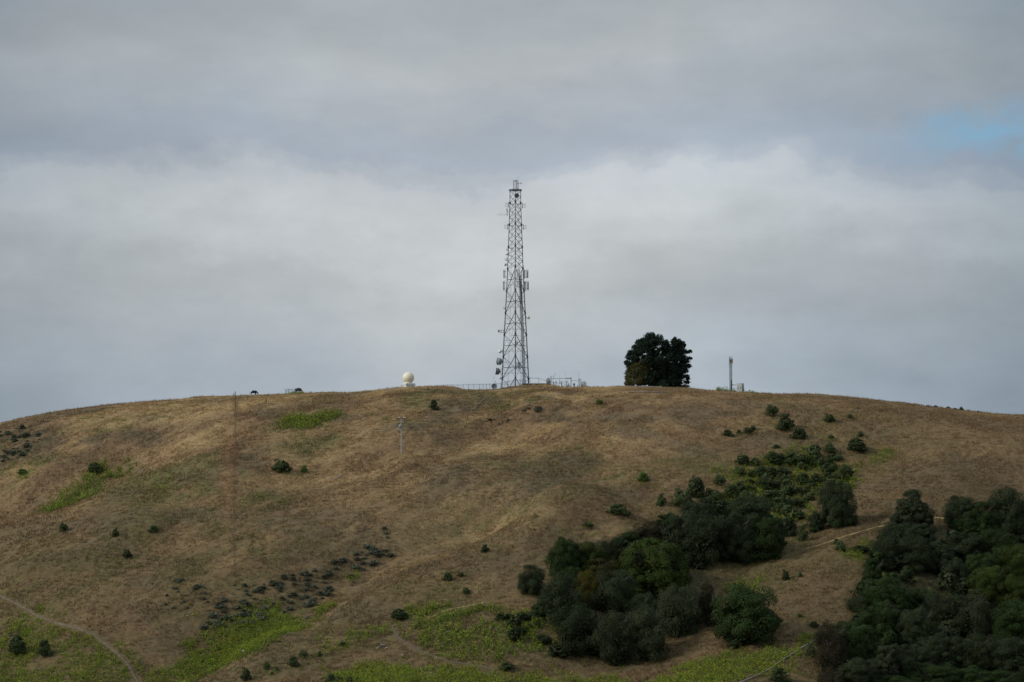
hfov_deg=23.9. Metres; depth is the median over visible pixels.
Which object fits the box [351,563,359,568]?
sagebrush
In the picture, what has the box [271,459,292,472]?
shrub
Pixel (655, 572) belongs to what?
oak tree
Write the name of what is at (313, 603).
sagebrush
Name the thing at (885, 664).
oak tree
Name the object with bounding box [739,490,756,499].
shrub
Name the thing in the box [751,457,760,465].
shrub
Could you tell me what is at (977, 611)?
oak tree
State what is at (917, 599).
oak tree
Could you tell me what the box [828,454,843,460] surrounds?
shrub
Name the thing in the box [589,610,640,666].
oak tree
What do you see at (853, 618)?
shrub
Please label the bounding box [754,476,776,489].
shrub
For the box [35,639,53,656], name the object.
shrub
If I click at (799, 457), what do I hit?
shrub
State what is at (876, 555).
shrub
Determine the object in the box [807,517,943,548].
path
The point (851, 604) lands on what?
oak tree
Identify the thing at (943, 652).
oak tree
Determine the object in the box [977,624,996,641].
shrub
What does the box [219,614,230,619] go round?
sagebrush
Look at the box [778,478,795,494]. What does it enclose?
shrub
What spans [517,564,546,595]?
oak tree
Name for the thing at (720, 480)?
shrub
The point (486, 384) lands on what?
chain link fence
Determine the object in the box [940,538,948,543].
shrub
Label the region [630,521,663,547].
oak tree
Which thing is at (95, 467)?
shrub
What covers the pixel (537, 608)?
shrub
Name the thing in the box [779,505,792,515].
shrub
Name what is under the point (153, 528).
shrub
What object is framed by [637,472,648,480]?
shrub
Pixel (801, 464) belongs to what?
shrub
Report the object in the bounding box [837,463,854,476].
shrub
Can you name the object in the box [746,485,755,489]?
shrub
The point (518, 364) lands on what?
dish antenna
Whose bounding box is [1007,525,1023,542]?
shrub
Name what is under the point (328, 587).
sagebrush
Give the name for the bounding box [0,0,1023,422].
sky
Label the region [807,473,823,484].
shrub
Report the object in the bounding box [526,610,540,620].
shrub
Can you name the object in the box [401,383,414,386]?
shelter
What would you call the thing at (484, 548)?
shrub
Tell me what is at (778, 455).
shrub
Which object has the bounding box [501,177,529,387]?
lattice tower
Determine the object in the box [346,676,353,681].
shrub
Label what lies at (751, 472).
shrub
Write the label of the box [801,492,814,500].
shrub
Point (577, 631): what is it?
oak tree
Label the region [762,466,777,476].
shrub
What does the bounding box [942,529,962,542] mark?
shrub
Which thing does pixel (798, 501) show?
shrub
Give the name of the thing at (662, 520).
oak tree
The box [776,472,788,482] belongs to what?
shrub
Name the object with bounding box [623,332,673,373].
pine tree
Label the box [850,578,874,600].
shrub
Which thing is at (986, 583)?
oak tree
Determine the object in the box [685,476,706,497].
shrub
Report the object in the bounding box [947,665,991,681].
oak tree
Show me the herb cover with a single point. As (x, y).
(581, 536)
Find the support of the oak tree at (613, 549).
on the hillside
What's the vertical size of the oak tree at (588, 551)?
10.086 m
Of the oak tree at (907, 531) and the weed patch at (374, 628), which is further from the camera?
the oak tree at (907, 531)
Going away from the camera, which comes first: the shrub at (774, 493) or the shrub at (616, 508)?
the shrub at (616, 508)
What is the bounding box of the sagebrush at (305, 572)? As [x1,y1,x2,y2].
[299,569,310,576]
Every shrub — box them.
[7,634,26,654]
[15,468,27,473]
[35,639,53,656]
[58,522,67,531]
[87,462,102,472]
[112,528,118,536]
[121,549,132,557]
[148,525,157,531]
[240,667,252,680]
[263,661,269,669]
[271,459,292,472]
[286,656,299,666]
[298,650,307,657]
[301,465,307,472]
[325,673,335,681]
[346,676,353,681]
[390,608,407,619]
[428,399,438,410]
[441,572,451,580]
[462,587,469,593]
[480,544,489,552]
[494,612,506,620]
[498,661,514,669]
[505,613,514,618]
[506,628,519,641]
[508,627,527,633]
[511,617,522,625]
[516,612,529,621]
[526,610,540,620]
[532,600,548,615]
[534,621,540,627]
[535,634,553,643]
[548,644,569,657]
[582,522,594,527]
[605,503,633,515]
[609,652,624,666]
[611,537,630,550]
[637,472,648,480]
[640,592,655,604]
[655,493,666,505]
[671,488,694,507]
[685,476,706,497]
[689,560,705,569]
[704,488,723,500]
[710,499,729,514]
[712,474,726,485]
[721,429,734,436]
[721,484,738,498]
[726,637,744,648]
[733,466,746,475]
[735,481,746,491]
[736,454,749,463]
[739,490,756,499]
[742,427,752,433]
[743,478,754,484]
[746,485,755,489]
[748,469,756,475]
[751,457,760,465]
[752,469,762,476]
[754,465,772,474]
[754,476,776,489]
[759,480,769,490]
[759,489,778,497]
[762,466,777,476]
[762,472,771,480]
[763,451,783,459]
[764,404,778,416]
[764,493,773,502]
[766,456,782,464]
[767,667,792,681]
[769,496,781,506]
[770,480,781,487]
[771,497,785,511]
[775,413,794,430]
[776,466,791,475]
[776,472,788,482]
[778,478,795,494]
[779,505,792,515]
[779,515,797,536]
[781,494,793,506]
[781,570,789,580]
[782,455,795,463]
[785,453,797,464]
[785,483,794,495]
[787,452,806,463]
[789,427,807,438]
[789,508,805,518]
[791,497,808,505]
[795,472,809,481]
[795,486,810,494]
[796,461,807,468]
[797,524,808,540]
[798,477,809,485]
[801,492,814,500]
[804,643,817,657]
[805,483,814,489]
[806,444,822,457]
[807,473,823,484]
[809,621,818,627]
[812,456,825,465]
[822,413,835,422]
[822,462,836,472]
[823,472,831,481]
[824,443,836,453]
[825,458,836,466]
[825,478,835,486]
[826,620,855,635]
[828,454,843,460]
[830,472,841,479]
[835,541,846,551]
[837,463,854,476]
[839,658,857,680]
[846,437,867,451]
[849,614,862,625]
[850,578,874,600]
[851,545,870,552]
[863,551,887,567]
[866,559,898,569]
[871,623,899,645]
[871,641,883,655]
[876,599,903,613]
[885,643,901,662]
[886,572,901,582]
[890,552,910,570]
[897,558,917,571]
[899,565,915,583]
[904,602,915,612]
[922,529,936,545]
[932,571,959,590]
[933,628,955,637]
[937,620,962,636]
[938,662,953,669]
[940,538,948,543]
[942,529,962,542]
[949,553,965,563]
[950,576,971,596]
[954,618,975,635]
[963,587,986,604]
[974,523,993,540]
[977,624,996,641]
[984,601,994,614]
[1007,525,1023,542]
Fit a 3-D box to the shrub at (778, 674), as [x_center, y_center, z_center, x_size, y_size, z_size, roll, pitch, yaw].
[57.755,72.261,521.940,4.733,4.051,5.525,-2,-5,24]
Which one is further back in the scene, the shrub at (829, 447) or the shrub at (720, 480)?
the shrub at (829, 447)
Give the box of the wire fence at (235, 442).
[234,391,235,549]
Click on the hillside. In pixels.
(210, 581)
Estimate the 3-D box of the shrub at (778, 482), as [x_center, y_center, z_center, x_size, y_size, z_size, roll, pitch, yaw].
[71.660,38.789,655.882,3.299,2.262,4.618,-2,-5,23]
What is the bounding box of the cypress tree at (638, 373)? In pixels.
[624,358,653,385]
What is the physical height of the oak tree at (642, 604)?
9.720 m
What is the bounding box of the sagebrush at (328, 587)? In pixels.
[323,585,333,590]
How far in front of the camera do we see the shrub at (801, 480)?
658.39 m
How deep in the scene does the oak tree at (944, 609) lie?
563.14 m
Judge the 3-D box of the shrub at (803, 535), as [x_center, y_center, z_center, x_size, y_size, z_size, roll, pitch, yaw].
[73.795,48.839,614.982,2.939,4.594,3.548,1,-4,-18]
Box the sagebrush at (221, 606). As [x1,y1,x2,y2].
[215,604,226,607]
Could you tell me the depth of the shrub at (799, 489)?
653.02 m
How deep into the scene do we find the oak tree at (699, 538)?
597.42 m
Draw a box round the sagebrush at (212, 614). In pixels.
[206,612,216,617]
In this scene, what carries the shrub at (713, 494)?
on the hillside
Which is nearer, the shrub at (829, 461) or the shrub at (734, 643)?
the shrub at (734, 643)
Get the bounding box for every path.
[0,595,138,681]
[391,626,493,670]
[429,602,483,617]
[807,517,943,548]
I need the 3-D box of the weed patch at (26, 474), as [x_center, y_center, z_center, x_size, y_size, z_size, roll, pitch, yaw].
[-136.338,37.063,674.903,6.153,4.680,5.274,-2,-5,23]
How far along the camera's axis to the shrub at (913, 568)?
591.03 m
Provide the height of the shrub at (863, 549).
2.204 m
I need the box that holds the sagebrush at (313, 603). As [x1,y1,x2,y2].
[309,601,318,605]
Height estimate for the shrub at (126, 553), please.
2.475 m
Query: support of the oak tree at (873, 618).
on the hillside
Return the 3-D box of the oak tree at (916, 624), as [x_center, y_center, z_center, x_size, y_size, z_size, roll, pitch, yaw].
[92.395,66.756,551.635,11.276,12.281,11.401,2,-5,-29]
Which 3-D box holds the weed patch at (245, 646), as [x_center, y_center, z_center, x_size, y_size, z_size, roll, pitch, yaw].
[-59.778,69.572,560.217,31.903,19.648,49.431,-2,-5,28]
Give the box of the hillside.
[0,385,1023,681]
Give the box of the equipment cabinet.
[737,383,743,391]
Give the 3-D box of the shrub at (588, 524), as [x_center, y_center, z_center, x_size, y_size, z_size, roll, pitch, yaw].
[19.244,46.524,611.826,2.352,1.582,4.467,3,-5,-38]
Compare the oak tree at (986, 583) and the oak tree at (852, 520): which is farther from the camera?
the oak tree at (852, 520)
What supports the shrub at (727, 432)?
on the hillside
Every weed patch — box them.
[0,601,147,681]
[17,466,32,478]
[29,455,141,514]
[137,475,176,495]
[146,596,338,681]
[157,611,201,628]
[268,404,345,429]
[310,649,627,681]
[314,619,401,654]
[343,569,361,581]
[395,598,561,665]
[643,629,816,681]
[706,440,870,524]
[720,572,768,592]
[838,536,872,563]
[865,446,902,464]
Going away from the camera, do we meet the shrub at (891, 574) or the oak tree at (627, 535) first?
the shrub at (891, 574)
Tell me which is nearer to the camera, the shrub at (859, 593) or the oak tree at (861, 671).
the oak tree at (861, 671)
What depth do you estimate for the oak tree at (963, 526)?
616.13 m
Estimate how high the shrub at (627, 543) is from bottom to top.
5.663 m
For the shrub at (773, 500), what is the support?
on the hillside
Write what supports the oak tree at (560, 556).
on the hillside
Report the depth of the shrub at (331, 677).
523.98 m
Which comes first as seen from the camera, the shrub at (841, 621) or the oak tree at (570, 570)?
the shrub at (841, 621)
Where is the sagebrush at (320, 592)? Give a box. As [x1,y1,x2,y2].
[315,590,324,594]
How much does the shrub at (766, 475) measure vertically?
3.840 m
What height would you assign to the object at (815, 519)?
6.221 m
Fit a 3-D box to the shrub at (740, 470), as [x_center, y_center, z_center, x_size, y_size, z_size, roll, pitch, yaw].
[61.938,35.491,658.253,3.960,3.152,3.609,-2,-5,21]
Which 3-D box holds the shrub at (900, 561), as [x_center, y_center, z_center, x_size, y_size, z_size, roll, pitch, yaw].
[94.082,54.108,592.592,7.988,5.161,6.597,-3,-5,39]
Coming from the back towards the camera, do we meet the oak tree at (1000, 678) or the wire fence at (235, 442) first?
the wire fence at (235, 442)
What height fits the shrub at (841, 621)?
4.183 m
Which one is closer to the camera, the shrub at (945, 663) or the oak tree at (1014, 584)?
the shrub at (945, 663)
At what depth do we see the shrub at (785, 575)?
586.68 m
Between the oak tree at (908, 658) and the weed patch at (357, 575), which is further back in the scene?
the weed patch at (357, 575)
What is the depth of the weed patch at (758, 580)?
588.53 m
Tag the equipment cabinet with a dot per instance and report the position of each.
(740, 387)
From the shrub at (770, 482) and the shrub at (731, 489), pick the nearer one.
the shrub at (731, 489)
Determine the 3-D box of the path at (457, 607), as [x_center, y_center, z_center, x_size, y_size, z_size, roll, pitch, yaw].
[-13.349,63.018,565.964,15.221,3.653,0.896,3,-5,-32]
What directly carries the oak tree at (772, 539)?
on the hillside
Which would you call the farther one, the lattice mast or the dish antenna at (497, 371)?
the dish antenna at (497, 371)
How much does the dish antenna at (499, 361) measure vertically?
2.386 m
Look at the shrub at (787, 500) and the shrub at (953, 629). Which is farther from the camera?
the shrub at (787, 500)
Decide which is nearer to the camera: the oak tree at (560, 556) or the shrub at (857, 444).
the oak tree at (560, 556)
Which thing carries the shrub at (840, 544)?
on the hillside
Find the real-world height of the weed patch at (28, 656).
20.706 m
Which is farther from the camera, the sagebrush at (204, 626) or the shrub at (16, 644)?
the sagebrush at (204, 626)
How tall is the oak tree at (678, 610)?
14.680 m
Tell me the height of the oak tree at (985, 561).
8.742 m
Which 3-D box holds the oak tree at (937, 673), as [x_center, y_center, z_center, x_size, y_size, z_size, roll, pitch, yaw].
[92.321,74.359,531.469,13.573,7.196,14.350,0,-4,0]
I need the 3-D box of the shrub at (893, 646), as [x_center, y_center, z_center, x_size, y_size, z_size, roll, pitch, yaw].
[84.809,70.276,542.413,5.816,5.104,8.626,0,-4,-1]
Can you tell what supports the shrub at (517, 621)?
on the hillside
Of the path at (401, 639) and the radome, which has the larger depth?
the radome
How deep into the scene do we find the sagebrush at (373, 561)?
603.35 m
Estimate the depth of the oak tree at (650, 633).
546.03 m
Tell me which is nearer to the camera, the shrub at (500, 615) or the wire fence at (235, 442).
the shrub at (500, 615)
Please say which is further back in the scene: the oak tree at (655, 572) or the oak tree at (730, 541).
the oak tree at (730, 541)
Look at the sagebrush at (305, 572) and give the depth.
593.53 m
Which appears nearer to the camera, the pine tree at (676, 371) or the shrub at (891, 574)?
the shrub at (891, 574)
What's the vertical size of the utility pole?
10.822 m
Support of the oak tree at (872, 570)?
on the hillside
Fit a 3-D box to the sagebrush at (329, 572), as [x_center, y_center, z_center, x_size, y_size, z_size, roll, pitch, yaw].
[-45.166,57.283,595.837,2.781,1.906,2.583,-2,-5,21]
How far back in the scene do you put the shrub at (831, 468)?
667.02 m
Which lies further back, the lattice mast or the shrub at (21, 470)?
the lattice mast
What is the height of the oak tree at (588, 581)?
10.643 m
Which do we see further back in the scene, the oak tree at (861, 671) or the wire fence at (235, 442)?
the wire fence at (235, 442)
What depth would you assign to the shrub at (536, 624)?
558.21 m
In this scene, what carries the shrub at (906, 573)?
on the hillside
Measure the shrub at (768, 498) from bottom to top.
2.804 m
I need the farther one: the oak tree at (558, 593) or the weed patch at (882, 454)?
the weed patch at (882, 454)
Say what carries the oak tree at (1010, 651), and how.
on the hillside
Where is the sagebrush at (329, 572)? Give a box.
[324,570,333,576]
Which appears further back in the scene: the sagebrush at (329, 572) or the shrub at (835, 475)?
the shrub at (835, 475)
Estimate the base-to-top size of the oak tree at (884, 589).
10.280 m
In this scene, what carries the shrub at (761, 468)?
on the hillside
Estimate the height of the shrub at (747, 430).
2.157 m
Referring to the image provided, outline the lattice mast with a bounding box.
[729,356,732,390]
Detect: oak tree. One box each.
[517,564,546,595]
[537,570,586,633]
[544,536,579,576]
[551,602,599,657]
[558,566,580,587]
[572,540,608,574]
[573,569,599,610]
[585,557,620,580]
[588,568,638,615]
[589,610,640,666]
[596,536,626,562]
[617,531,641,547]
[617,537,692,598]
[622,593,659,620]
[625,606,671,664]
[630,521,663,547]
[653,514,669,537]
[657,584,703,638]
[658,515,694,561]
[671,507,725,566]
[679,497,719,523]
[692,582,718,627]
[710,582,780,647]
[714,512,758,564]
[722,495,776,525]
[739,514,786,562]
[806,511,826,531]
[812,619,850,675]
[815,671,843,681]
[816,480,857,529]
[834,622,877,666]
[835,656,880,681]
[842,510,858,526]
[844,595,866,612]
[851,601,904,641]
[857,576,914,613]
[860,557,883,584]
[867,536,898,571]
[872,645,899,681]
[874,521,921,552]
[879,675,914,681]
[886,488,937,533]
[892,644,936,676]
[894,536,933,572]
[894,607,942,652]
[901,663,962,681]
[906,587,933,608]
[917,588,963,630]
[918,632,968,668]
[921,541,954,574]
[938,557,972,595]
[942,495,979,528]
[945,532,988,565]
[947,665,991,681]
[949,593,992,638]
[952,517,977,537]
[952,632,1004,674]
[964,552,1000,574]
[965,565,1008,606]
[967,501,1002,533]
[977,528,1019,562]
[983,486,1023,538]
[984,669,1023,681]
[987,600,1023,645]
[988,635,1023,680]
[995,573,1023,607]
[997,543,1023,578]
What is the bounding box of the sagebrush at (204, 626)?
[199,624,209,629]
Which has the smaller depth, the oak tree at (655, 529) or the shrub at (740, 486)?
the oak tree at (655, 529)
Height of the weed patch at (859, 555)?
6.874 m
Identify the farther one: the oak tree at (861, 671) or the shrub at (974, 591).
the shrub at (974, 591)
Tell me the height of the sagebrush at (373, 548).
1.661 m
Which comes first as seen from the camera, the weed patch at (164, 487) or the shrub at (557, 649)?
the shrub at (557, 649)
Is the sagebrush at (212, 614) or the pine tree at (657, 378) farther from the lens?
the pine tree at (657, 378)
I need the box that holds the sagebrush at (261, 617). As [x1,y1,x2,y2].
[256,615,265,620]
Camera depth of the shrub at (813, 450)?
673.92 m
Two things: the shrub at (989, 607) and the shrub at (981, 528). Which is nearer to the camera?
the shrub at (989, 607)
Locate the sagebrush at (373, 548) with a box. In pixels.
[369,546,377,550]
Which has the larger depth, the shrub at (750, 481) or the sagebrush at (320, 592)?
the shrub at (750, 481)
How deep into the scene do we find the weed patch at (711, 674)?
532.64 m
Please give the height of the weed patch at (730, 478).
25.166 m
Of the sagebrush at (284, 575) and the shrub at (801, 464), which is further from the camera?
the shrub at (801, 464)
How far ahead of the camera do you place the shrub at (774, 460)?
667.53 m
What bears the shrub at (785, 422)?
on the hillside
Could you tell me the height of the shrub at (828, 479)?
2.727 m
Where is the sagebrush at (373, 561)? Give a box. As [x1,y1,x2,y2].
[368,560,376,564]
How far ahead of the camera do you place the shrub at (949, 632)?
553.68 m
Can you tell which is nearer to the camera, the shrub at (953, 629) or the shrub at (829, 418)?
the shrub at (953, 629)
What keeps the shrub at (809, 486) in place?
on the hillside
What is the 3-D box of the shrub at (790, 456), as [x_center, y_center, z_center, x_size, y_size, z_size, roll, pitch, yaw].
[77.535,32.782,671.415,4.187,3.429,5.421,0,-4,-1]
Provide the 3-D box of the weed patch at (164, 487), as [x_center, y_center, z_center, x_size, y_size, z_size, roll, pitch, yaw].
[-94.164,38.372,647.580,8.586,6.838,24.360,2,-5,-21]
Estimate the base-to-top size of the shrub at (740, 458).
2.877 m
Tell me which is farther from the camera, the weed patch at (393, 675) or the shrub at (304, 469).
the shrub at (304, 469)
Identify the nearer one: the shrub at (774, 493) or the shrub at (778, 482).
the shrub at (774, 493)
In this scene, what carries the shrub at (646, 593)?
on the hillside
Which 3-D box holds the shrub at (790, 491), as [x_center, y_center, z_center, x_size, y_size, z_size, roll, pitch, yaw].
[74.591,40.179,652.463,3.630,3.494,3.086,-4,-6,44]
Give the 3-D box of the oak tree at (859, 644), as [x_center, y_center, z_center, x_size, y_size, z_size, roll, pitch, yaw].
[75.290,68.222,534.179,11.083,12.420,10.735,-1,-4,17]
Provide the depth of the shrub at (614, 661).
545.07 m
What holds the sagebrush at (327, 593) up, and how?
on the hillside
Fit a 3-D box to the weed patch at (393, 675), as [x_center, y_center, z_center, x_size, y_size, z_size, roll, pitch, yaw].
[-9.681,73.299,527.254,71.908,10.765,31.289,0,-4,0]
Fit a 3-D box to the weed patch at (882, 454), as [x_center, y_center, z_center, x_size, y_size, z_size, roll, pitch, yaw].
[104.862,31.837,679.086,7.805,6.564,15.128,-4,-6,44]
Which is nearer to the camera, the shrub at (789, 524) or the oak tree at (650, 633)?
the oak tree at (650, 633)
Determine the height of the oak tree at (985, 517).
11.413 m
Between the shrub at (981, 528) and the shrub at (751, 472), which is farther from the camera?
the shrub at (751, 472)
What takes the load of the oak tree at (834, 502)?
on the hillside
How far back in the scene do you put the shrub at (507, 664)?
535.44 m
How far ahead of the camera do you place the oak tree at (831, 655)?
527.01 m
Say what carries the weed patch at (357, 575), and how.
on the hillside
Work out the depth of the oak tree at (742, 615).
541.84 m
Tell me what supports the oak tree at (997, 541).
on the hillside
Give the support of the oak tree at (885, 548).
on the hillside
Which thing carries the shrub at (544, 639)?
on the hillside
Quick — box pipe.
[740,640,814,681]
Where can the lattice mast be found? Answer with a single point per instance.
(730, 365)
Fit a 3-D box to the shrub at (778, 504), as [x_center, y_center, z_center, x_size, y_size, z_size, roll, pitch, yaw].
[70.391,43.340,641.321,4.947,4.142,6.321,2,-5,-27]
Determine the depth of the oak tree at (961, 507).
621.40 m
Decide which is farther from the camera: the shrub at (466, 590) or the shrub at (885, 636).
the shrub at (466, 590)
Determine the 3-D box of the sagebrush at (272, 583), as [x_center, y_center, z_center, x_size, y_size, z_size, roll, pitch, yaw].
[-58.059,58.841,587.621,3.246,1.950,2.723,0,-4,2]
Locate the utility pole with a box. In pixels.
[398,417,405,453]
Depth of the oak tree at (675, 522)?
599.37 m
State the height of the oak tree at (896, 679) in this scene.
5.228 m
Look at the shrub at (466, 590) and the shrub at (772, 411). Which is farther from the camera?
the shrub at (772, 411)
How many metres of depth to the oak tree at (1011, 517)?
618.95 m
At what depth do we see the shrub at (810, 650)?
536.30 m
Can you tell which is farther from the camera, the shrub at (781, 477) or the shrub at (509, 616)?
the shrub at (781, 477)
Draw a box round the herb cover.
[3,390,1005,681]
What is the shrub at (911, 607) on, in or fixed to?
on the hillside
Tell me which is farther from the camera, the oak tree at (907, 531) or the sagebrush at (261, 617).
the oak tree at (907, 531)
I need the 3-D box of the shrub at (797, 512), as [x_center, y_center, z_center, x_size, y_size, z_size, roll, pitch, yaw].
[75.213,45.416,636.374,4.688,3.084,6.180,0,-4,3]
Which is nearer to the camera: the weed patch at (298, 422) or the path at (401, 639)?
the path at (401, 639)
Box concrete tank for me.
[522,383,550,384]
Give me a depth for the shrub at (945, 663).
536.45 m
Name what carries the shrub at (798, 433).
on the hillside
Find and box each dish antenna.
[495,368,500,374]
[496,358,502,364]
[516,361,520,369]
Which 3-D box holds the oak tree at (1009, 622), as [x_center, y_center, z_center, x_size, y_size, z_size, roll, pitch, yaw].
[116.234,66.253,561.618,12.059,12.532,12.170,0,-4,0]
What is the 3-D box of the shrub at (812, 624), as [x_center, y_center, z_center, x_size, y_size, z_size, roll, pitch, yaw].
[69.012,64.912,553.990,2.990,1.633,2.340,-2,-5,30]
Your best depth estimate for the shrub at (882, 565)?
589.83 m
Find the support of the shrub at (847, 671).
on the hillside
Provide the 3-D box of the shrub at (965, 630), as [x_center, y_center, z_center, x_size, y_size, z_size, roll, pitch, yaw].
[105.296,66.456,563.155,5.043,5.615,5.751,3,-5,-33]
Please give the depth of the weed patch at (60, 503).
662.88 m
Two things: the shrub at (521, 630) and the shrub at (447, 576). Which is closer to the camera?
the shrub at (521, 630)
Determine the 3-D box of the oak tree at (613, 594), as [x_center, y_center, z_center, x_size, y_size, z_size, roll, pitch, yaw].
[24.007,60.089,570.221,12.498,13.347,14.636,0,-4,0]
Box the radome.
[403,372,413,382]
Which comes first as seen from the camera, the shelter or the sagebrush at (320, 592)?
the sagebrush at (320, 592)
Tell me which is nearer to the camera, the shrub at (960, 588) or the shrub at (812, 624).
the shrub at (812, 624)
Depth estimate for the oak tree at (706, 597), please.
561.62 m
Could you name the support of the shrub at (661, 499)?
on the hillside
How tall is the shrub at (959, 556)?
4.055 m
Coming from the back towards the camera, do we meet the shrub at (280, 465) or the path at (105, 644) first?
the shrub at (280, 465)
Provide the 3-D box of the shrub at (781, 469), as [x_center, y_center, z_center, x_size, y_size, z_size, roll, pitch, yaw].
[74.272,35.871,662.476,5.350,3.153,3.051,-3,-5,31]
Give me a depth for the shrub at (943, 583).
584.76 m
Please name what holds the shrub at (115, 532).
on the hillside
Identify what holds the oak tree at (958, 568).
on the hillside
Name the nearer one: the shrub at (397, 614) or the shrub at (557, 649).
the shrub at (557, 649)
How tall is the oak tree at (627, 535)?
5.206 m
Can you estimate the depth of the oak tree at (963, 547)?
599.87 m
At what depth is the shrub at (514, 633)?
549.87 m
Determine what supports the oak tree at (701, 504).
on the hillside
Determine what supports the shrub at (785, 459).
on the hillside
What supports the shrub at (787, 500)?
on the hillside
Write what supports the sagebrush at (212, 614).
on the hillside
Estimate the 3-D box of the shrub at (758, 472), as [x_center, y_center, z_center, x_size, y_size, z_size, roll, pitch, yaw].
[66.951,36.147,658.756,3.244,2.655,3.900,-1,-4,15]
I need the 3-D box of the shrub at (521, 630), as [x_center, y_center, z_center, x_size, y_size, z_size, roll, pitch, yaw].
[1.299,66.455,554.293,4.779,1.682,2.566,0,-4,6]
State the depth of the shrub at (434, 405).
701.57 m
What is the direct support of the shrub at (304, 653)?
on the hillside
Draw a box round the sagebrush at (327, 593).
[323,590,333,596]
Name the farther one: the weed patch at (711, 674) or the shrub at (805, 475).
the shrub at (805, 475)
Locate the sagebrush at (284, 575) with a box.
[278,573,287,578]
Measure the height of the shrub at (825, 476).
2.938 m
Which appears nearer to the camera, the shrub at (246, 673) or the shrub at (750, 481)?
the shrub at (246, 673)
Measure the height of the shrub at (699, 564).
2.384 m
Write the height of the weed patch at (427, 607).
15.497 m
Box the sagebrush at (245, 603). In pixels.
[240,601,252,606]
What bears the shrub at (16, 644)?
on the hillside
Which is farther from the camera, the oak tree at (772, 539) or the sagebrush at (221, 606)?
the oak tree at (772, 539)
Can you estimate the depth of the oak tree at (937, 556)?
594.37 m
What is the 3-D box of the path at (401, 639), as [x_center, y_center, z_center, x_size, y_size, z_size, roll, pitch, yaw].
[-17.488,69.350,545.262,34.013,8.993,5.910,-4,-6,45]
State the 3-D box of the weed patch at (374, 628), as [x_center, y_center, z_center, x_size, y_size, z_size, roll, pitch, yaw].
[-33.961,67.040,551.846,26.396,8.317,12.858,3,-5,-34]
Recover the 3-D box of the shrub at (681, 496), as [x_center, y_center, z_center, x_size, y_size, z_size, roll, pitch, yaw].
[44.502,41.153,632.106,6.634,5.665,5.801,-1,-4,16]
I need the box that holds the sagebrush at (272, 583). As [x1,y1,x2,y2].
[267,579,277,585]
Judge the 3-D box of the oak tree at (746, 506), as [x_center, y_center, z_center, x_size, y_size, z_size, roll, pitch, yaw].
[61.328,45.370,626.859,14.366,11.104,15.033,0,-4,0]
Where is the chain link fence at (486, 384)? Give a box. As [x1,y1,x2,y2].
[383,379,522,388]
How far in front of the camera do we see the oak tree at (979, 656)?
540.07 m
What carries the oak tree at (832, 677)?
on the hillside
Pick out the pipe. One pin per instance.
(775, 664)
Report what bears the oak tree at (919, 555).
on the hillside
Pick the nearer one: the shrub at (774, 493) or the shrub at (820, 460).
the shrub at (774, 493)
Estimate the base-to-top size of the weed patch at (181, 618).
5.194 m
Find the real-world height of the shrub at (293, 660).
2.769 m
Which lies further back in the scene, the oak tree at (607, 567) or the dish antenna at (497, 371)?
the dish antenna at (497, 371)
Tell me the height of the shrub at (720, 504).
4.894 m
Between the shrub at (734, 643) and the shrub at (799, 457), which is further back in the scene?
the shrub at (799, 457)
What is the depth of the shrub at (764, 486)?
652.18 m
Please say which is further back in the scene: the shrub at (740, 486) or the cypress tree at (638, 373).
the cypress tree at (638, 373)
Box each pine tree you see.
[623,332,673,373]
[639,363,668,386]
[661,336,692,387]
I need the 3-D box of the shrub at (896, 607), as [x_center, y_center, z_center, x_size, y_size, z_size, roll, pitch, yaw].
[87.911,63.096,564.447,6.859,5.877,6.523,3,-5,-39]
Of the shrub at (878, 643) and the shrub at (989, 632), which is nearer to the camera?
the shrub at (878, 643)
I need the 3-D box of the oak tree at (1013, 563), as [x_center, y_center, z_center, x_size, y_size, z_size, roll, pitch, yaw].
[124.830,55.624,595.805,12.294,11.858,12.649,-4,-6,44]
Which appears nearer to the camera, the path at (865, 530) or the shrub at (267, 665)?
the shrub at (267, 665)
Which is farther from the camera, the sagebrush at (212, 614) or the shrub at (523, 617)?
the sagebrush at (212, 614)
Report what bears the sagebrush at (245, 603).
on the hillside
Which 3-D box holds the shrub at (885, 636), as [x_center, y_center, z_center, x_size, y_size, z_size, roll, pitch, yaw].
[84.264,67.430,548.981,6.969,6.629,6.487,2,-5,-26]
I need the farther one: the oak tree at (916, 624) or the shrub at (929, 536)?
the shrub at (929, 536)
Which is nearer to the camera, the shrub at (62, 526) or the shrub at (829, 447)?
the shrub at (62, 526)

